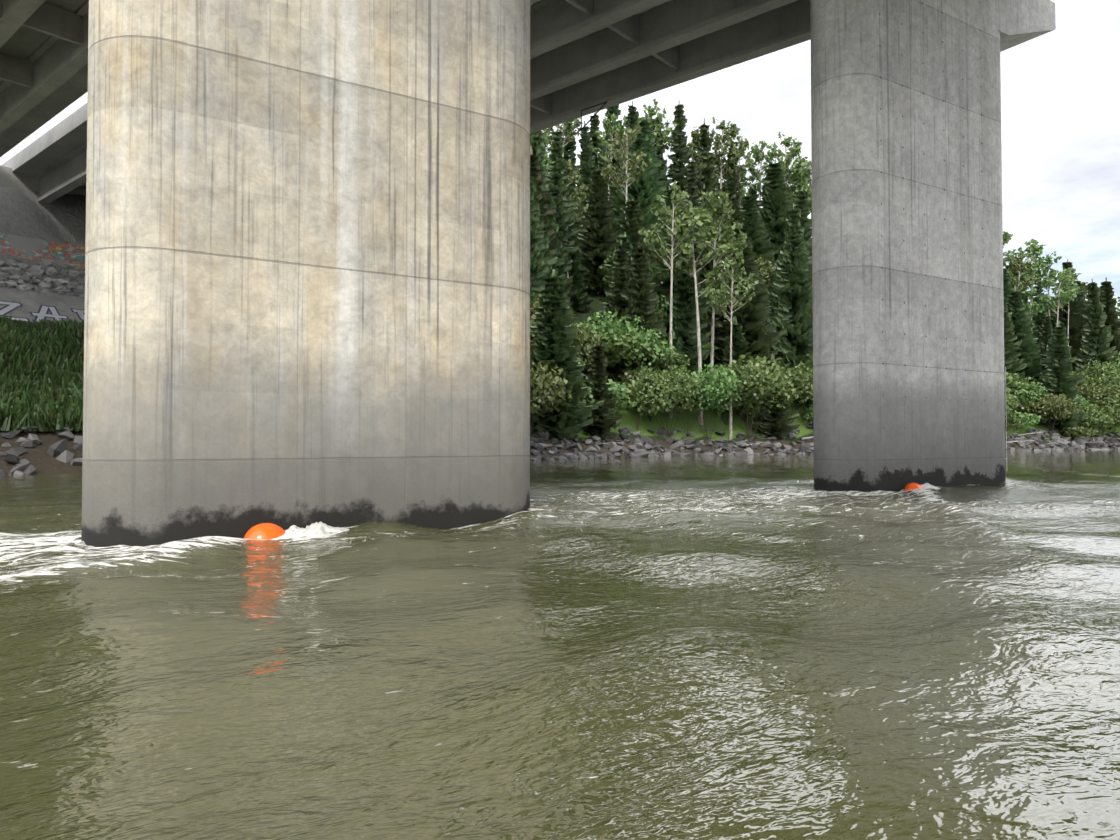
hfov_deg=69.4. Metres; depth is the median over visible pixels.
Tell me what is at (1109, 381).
shrub
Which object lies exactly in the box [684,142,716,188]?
aspen tree
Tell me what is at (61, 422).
grass tuft
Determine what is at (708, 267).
conifer tree
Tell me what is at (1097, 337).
conifer tree
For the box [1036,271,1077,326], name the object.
aspen tree
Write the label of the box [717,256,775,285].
tree
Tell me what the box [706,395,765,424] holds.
shrub
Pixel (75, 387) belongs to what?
grass tuft
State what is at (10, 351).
grass tuft
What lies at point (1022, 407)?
shrub
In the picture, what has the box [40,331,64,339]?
grass tuft
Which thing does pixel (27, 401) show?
grass tuft
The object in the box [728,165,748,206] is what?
aspen tree
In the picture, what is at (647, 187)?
tree
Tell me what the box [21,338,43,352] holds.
grass tuft
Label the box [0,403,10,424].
grass tuft
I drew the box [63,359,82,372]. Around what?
grass tuft
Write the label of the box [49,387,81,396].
grass tuft
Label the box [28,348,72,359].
grass tuft
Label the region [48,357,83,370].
grass tuft
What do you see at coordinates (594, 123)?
tree
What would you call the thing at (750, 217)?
conifer tree
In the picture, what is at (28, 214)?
bank
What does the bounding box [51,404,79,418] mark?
grass tuft
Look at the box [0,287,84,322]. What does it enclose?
concrete wall
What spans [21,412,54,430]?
grass tuft
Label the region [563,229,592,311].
conifer tree
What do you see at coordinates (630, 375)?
shrub
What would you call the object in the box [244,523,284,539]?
mooring buoy
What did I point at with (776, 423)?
conifer tree
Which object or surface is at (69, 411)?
grass tuft
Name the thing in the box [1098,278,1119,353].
tree
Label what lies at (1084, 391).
shrub
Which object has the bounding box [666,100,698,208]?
tree
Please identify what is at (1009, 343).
conifer tree
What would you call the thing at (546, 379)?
shrub
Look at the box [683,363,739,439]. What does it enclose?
shrub
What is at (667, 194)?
conifer tree
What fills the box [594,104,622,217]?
conifer tree
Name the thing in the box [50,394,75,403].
grass tuft
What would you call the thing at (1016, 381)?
shrub
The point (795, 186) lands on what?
aspen tree
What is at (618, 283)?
conifer tree
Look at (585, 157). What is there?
conifer tree
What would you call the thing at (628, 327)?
shrub
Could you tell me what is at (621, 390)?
shrub
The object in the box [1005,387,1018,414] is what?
shrub
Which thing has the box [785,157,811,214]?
tree
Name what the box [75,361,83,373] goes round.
grass tuft
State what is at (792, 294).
conifer tree
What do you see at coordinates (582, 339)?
shrub
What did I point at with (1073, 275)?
aspen tree
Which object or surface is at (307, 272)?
bridge pier
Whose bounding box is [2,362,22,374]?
grass tuft
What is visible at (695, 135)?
tree
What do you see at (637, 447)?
shore riprap
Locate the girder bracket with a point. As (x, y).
(603, 103)
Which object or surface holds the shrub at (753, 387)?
on the bank
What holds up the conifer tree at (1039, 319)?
on the bank
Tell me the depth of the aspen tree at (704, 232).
100.42 m
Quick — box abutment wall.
[0,233,84,269]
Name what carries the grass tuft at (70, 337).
on the bank
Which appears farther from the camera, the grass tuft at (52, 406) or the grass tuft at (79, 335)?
the grass tuft at (79, 335)
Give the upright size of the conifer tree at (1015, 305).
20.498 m
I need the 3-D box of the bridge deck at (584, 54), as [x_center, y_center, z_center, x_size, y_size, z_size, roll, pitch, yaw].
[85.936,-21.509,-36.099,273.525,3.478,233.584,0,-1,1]
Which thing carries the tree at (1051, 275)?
on the bank
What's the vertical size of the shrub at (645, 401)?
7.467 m
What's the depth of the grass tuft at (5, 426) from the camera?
45.30 m
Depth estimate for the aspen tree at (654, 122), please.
146.95 m
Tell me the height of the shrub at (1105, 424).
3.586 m
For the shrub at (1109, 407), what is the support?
on the bank
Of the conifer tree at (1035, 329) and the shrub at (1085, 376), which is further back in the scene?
the conifer tree at (1035, 329)
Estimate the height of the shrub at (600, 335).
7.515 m
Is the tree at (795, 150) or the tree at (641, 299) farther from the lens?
the tree at (795, 150)
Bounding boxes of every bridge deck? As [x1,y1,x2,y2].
[0,0,88,156]
[1,0,810,203]
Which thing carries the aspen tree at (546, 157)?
on the bank
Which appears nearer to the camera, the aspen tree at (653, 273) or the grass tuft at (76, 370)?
the grass tuft at (76, 370)
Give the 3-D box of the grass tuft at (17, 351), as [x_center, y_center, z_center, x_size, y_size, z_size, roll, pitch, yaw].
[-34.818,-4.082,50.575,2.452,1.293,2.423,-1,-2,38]
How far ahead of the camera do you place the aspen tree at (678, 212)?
99.58 m
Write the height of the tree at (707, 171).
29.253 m
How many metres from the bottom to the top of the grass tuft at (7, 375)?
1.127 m
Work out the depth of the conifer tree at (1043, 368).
149.18 m
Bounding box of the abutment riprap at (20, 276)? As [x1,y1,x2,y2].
[0,257,84,296]
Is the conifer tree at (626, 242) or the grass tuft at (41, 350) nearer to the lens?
the grass tuft at (41, 350)
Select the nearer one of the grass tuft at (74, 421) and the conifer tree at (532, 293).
the grass tuft at (74, 421)
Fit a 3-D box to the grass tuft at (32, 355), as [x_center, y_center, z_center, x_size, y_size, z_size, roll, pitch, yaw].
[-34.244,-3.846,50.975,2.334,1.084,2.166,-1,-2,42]
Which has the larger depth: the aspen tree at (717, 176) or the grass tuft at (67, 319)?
the aspen tree at (717, 176)
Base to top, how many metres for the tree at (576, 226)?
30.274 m
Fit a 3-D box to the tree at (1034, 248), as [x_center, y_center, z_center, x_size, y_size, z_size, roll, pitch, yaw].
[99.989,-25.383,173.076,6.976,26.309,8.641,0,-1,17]
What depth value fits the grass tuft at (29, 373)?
49.82 m
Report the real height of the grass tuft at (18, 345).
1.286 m
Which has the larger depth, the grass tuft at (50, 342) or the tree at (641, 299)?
the tree at (641, 299)
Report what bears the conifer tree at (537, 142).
on the bank
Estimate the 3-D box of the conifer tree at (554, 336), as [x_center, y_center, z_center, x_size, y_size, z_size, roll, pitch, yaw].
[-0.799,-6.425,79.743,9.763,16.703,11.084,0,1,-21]
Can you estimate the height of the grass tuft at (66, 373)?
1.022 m
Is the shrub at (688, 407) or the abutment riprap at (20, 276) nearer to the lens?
the abutment riprap at (20, 276)
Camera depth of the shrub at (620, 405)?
90.22 m
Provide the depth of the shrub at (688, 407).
94.42 m
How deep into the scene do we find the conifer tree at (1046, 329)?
155.04 m
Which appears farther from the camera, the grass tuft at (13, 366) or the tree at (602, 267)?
the tree at (602, 267)
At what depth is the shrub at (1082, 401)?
148.69 m
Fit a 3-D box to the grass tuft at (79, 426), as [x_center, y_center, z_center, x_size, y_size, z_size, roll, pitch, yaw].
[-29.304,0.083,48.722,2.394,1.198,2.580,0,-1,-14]
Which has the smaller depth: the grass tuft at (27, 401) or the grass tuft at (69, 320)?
the grass tuft at (27, 401)
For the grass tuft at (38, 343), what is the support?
on the bank
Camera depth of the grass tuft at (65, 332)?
53.88 m
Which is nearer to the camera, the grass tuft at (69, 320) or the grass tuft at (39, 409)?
the grass tuft at (39, 409)
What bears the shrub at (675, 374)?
on the bank
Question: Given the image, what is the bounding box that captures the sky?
[0,0,1119,317]
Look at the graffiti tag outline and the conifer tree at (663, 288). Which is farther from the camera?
the conifer tree at (663, 288)
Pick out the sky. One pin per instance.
(1060, 87)
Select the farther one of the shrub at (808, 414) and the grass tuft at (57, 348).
the shrub at (808, 414)
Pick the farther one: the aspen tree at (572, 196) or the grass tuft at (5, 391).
the aspen tree at (572, 196)
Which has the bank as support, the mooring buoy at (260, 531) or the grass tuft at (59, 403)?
the grass tuft at (59, 403)
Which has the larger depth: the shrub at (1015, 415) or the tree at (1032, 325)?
the tree at (1032, 325)
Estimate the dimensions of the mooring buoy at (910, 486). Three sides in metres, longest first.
1.677 x 1.639 x 0.660 m
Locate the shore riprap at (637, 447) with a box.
[0,423,1119,475]
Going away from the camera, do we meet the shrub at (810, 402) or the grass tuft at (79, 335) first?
the grass tuft at (79, 335)
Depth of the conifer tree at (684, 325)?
106.56 m
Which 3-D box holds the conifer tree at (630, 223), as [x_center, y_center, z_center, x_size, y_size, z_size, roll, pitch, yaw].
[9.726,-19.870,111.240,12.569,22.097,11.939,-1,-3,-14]
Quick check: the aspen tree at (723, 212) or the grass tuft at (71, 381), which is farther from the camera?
the aspen tree at (723, 212)
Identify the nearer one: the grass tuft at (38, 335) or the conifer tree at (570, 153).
the grass tuft at (38, 335)
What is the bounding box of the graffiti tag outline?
[0,301,84,321]
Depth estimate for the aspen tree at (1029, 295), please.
170.92 m
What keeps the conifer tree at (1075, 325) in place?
on the bank
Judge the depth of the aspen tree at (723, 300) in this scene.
99.02 m
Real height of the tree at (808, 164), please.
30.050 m
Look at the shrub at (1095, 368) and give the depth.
158.86 m
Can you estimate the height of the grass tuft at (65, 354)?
1.440 m
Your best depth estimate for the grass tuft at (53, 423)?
47.32 m
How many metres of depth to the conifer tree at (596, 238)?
124.59 m
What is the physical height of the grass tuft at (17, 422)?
1.109 m
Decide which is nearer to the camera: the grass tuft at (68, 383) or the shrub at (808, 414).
the grass tuft at (68, 383)
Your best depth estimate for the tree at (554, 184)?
111.14 m
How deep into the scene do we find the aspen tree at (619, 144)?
118.41 m
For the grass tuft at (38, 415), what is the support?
on the bank
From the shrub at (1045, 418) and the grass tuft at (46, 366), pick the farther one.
the shrub at (1045, 418)
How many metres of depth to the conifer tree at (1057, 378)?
141.39 m
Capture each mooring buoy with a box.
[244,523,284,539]
[904,482,921,490]
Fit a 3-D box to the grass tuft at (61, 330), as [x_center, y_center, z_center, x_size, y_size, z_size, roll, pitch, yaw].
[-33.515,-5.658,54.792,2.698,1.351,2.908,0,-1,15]
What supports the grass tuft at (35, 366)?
on the bank
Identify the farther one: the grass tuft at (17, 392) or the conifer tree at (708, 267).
the conifer tree at (708, 267)
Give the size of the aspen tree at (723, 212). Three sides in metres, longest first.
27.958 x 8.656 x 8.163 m
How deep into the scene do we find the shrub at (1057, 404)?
136.19 m
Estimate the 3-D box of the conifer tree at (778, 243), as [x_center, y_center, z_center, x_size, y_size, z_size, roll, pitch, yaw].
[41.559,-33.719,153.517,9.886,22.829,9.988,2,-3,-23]
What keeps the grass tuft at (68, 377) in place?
on the bank
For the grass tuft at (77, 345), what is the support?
on the bank
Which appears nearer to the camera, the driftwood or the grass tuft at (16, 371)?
the grass tuft at (16, 371)
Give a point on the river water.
(774, 646)
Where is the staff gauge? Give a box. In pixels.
[1004,367,1006,463]
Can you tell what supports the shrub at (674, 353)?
on the bank
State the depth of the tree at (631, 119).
140.90 m
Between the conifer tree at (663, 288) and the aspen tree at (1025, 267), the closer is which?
the conifer tree at (663, 288)
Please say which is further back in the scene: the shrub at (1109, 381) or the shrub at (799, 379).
the shrub at (1109, 381)
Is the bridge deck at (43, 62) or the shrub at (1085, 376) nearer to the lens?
the bridge deck at (43, 62)
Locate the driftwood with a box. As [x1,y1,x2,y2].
[745,428,1119,445]
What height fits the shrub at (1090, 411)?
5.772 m
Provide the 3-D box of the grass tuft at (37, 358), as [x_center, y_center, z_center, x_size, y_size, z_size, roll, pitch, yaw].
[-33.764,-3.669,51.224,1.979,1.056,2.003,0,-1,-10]
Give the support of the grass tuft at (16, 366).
on the bank
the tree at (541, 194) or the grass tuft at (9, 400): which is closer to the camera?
the grass tuft at (9, 400)
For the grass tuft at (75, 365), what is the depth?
51.90 m
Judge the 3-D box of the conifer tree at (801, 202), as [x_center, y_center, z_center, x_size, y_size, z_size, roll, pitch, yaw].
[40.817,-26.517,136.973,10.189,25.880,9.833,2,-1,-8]
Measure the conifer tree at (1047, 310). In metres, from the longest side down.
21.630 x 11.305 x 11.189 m
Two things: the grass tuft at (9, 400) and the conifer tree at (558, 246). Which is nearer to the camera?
the grass tuft at (9, 400)
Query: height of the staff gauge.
4.200 m
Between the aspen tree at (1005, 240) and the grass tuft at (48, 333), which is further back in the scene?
the aspen tree at (1005, 240)
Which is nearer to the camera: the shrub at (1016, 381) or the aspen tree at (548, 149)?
the shrub at (1016, 381)
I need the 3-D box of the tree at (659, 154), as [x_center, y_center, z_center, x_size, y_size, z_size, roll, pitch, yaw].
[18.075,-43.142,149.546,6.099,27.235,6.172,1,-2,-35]
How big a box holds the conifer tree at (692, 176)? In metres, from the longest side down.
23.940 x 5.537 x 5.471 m
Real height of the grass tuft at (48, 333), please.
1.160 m
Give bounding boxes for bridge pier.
[81,0,529,546]
[809,0,1055,491]
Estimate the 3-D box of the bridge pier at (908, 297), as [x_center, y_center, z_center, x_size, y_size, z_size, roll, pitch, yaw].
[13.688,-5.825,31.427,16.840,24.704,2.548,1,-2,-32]
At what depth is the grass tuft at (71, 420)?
47.91 m
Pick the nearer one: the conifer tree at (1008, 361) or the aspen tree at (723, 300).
the aspen tree at (723, 300)
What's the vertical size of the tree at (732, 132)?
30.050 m
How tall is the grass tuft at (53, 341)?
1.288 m
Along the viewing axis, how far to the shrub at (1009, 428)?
129.35 m
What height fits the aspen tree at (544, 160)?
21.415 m
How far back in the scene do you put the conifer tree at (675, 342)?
102.87 m
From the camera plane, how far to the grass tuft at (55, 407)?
47.58 m
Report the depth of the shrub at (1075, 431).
139.66 m
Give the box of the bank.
[0,186,1119,473]
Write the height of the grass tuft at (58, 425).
1.314 m
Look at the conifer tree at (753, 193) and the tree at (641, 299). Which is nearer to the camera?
the tree at (641, 299)
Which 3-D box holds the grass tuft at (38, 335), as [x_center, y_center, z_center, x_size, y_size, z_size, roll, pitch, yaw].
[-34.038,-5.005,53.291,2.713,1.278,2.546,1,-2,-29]
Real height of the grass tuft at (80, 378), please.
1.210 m
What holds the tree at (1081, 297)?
on the bank
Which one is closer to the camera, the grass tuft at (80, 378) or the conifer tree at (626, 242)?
the grass tuft at (80, 378)
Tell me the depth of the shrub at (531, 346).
81.22 m
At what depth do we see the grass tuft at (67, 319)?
55.41 m
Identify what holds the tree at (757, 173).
on the bank
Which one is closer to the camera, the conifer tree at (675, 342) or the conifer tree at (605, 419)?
the conifer tree at (605, 419)
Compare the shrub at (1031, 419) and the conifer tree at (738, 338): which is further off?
the shrub at (1031, 419)
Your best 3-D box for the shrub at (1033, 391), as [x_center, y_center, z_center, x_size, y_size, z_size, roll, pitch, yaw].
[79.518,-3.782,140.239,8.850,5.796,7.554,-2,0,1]
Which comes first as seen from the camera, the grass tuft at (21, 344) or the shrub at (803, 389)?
the grass tuft at (21, 344)
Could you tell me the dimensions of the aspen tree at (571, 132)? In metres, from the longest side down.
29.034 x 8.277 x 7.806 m
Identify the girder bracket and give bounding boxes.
[575,101,607,131]
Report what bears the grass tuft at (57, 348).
on the bank
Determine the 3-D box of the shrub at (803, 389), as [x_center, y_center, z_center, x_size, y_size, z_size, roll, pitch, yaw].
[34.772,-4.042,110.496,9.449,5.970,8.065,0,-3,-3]
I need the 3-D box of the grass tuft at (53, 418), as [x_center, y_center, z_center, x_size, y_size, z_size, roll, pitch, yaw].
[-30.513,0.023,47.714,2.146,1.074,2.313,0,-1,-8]
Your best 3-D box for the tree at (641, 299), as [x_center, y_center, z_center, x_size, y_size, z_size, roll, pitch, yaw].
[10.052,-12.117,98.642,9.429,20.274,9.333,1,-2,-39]
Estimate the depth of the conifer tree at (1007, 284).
159.05 m
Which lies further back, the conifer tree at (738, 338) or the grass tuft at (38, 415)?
the conifer tree at (738, 338)
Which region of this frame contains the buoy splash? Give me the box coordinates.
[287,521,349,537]
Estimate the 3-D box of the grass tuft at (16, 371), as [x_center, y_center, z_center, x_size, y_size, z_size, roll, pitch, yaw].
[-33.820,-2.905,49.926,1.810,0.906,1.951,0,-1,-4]
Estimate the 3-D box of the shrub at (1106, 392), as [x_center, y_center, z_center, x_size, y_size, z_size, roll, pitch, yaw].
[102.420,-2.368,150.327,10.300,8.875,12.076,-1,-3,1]
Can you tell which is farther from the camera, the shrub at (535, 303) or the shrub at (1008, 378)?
the shrub at (1008, 378)
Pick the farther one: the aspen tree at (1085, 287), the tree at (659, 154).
the aspen tree at (1085, 287)
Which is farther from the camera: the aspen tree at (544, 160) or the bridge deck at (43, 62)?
the aspen tree at (544, 160)
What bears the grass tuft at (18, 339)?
on the bank
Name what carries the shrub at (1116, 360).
on the bank
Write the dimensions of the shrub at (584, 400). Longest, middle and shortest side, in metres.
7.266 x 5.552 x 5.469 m
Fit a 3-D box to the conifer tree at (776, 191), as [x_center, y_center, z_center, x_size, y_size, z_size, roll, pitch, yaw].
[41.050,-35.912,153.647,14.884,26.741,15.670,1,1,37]
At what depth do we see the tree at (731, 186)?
152.92 m
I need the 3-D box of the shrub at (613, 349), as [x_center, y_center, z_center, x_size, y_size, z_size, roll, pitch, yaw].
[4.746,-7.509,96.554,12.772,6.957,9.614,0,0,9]
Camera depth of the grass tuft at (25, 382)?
49.07 m
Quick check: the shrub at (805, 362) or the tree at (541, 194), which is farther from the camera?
the shrub at (805, 362)
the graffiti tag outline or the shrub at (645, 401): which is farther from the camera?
the shrub at (645, 401)
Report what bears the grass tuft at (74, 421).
on the bank
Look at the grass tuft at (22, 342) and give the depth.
50.34 m
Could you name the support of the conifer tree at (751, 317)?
on the bank
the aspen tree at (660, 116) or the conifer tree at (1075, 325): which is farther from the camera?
the conifer tree at (1075, 325)
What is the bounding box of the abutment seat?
[0,165,85,195]
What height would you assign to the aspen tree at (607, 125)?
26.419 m
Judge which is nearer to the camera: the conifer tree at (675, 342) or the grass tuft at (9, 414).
the grass tuft at (9, 414)
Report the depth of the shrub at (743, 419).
101.52 m
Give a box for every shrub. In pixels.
[530,293,576,337]
[530,334,569,351]
[530,360,571,432]
[568,323,613,362]
[570,321,603,365]
[576,311,673,380]
[578,389,594,403]
[582,328,652,371]
[583,378,630,398]
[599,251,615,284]
[609,393,640,410]
[612,339,689,374]
[614,367,651,421]
[626,367,682,429]
[637,365,702,437]
[669,375,707,436]
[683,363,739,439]
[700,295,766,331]
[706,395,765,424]
[711,368,754,421]
[713,354,798,438]
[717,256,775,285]
[755,361,812,415]
[793,360,812,371]
[794,388,812,408]
[797,369,812,400]
[800,405,813,429]
[1004,372,1018,384]
[1005,381,1047,404]
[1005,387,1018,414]
[1005,410,1026,420]
[1005,416,1021,431]
[1006,374,1041,394]
[1012,396,1051,414]
[1012,413,1040,429]
[1023,392,1079,436]
[1027,397,1055,430]
[1058,426,1097,437]
[1069,371,1103,390]
[1073,404,1111,427]
[1076,383,1095,400]
[1076,394,1100,409]
[1079,416,1114,428]
[1080,360,1119,381]
[1084,383,1119,430]
[1085,396,1119,433]
[1087,371,1119,393]
[1099,352,1119,368]
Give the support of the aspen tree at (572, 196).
on the bank
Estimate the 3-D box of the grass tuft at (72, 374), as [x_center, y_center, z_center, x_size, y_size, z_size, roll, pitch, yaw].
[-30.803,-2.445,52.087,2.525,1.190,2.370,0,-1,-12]
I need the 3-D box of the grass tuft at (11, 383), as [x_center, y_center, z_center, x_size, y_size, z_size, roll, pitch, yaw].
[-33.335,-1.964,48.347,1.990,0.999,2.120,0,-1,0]
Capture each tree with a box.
[530,131,563,239]
[530,146,577,306]
[530,176,557,293]
[530,269,603,439]
[530,273,535,338]
[541,130,551,170]
[541,187,572,306]
[542,131,550,164]
[543,117,582,240]
[544,139,554,175]
[545,125,579,275]
[547,158,588,291]
[559,121,583,212]
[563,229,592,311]
[567,150,585,234]
[572,121,597,228]
[576,167,619,295]
[577,112,601,210]
[581,336,622,439]
[589,113,626,199]
[590,199,669,331]
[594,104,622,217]
[599,232,632,325]
[601,121,652,218]
[601,240,638,381]
[606,242,677,395]
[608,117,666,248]
[613,101,639,203]
[623,98,677,148]
[639,180,700,417]
[647,253,669,318]
[649,186,699,298]
[651,107,672,152]
[652,113,673,213]
[654,225,710,344]
[658,208,743,424]
[659,246,710,375]
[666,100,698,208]
[672,332,685,379]
[676,126,722,182]
[681,157,705,264]
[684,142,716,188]
[692,191,747,371]
[694,118,722,229]
[695,183,723,286]
[700,224,786,368]
[705,251,758,439]
[708,117,743,265]
[711,162,726,189]
[716,316,754,367]
[717,136,756,207]
[718,146,742,239]
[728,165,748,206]
[733,193,778,293]
[740,141,784,207]
[747,184,758,207]
[752,354,800,439]
[756,159,811,276]
[762,131,806,186]
[766,256,781,332]
[767,205,812,372]
[767,208,784,297]
[769,187,812,312]
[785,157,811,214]
[786,175,810,197]
[791,159,811,227]
[1003,231,1016,266]
[1003,268,1013,307]
[1003,295,1027,387]
[1004,339,1012,384]
[1006,254,1038,349]
[1006,286,1043,383]
[1008,255,1040,295]
[1011,239,1045,320]
[1018,301,1043,383]
[1021,283,1044,316]
[1029,269,1050,352]
[1031,251,1064,322]
[1035,299,1048,344]
[1035,311,1052,360]
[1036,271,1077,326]
[1037,321,1088,430]
[1039,345,1048,382]
[1050,259,1087,365]
[1050,267,1081,345]
[1072,279,1085,366]
[1074,279,1119,373]
[1080,282,1099,301]
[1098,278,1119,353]
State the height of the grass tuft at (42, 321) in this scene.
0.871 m
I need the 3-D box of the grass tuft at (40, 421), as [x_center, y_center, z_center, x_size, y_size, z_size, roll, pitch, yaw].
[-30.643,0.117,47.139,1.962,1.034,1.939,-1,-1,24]
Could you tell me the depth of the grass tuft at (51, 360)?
51.27 m
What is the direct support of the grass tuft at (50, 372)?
on the bank
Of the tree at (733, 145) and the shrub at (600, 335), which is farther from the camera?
the tree at (733, 145)
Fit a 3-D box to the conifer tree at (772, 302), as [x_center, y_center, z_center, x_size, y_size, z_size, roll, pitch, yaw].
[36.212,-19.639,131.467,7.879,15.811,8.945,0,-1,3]
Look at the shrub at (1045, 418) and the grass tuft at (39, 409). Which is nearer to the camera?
the grass tuft at (39, 409)
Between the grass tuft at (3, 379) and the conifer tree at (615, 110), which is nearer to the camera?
the grass tuft at (3, 379)
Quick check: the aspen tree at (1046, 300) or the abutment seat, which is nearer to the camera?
the abutment seat
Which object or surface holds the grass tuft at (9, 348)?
on the bank
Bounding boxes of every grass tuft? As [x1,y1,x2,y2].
[0,331,27,350]
[0,336,22,352]
[0,338,35,355]
[0,342,23,354]
[0,376,16,383]
[0,379,22,389]
[0,388,20,400]
[0,396,22,408]
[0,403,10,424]
[0,404,34,430]
[0,405,18,422]
[1,334,32,347]
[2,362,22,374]
[2,368,14,379]
[4,383,22,393]
[7,344,23,358]
[7,344,29,356]
[7,411,35,430]
[8,356,27,374]
[10,379,30,387]
[10,396,43,408]
[10,411,37,430]
[12,365,23,378]
[13,351,36,361]
[15,338,40,353]
[18,370,36,380]
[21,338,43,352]
[21,410,50,426]
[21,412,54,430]
[24,353,40,364]
[25,413,50,430]
[26,362,44,374]
[26,404,46,413]
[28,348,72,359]
[29,333,57,344]
[32,319,55,325]
[32,412,76,430]
[33,359,63,372]
[34,328,59,336]
[34,404,63,413]
[36,345,59,354]
[39,392,73,402]
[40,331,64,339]
[42,353,68,366]
[42,364,66,377]
[42,368,62,381]
[43,338,68,352]
[43,410,62,427]
[43,412,57,428]
[44,346,79,366]
[45,326,81,336]
[45,345,61,358]
[48,336,73,349]
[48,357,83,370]
[49,324,62,337]
[49,334,74,346]
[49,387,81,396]
[49,408,82,430]
[50,372,73,384]
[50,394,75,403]
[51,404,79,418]
[52,369,77,382]
[53,399,63,408]
[53,408,80,428]
[54,318,83,323]
[54,330,82,343]
[55,341,78,352]
[56,408,81,429]
[57,319,81,325]
[57,403,81,414]
[59,376,82,387]
[59,380,72,388]
[60,372,83,382]
[60,409,82,429]
[62,360,81,372]
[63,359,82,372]
[63,413,82,430]
[67,412,82,429]
[68,373,83,386]
[68,383,82,395]
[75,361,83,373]
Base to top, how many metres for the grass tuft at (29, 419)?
1.158 m
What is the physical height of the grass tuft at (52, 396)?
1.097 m
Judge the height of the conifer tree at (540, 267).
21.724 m
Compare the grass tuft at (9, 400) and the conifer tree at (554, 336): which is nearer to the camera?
the grass tuft at (9, 400)
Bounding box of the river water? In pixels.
[0,450,1119,839]
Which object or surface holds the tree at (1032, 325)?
on the bank
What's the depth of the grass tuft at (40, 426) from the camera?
46.82 m
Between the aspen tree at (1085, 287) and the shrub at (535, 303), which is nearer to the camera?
the shrub at (535, 303)

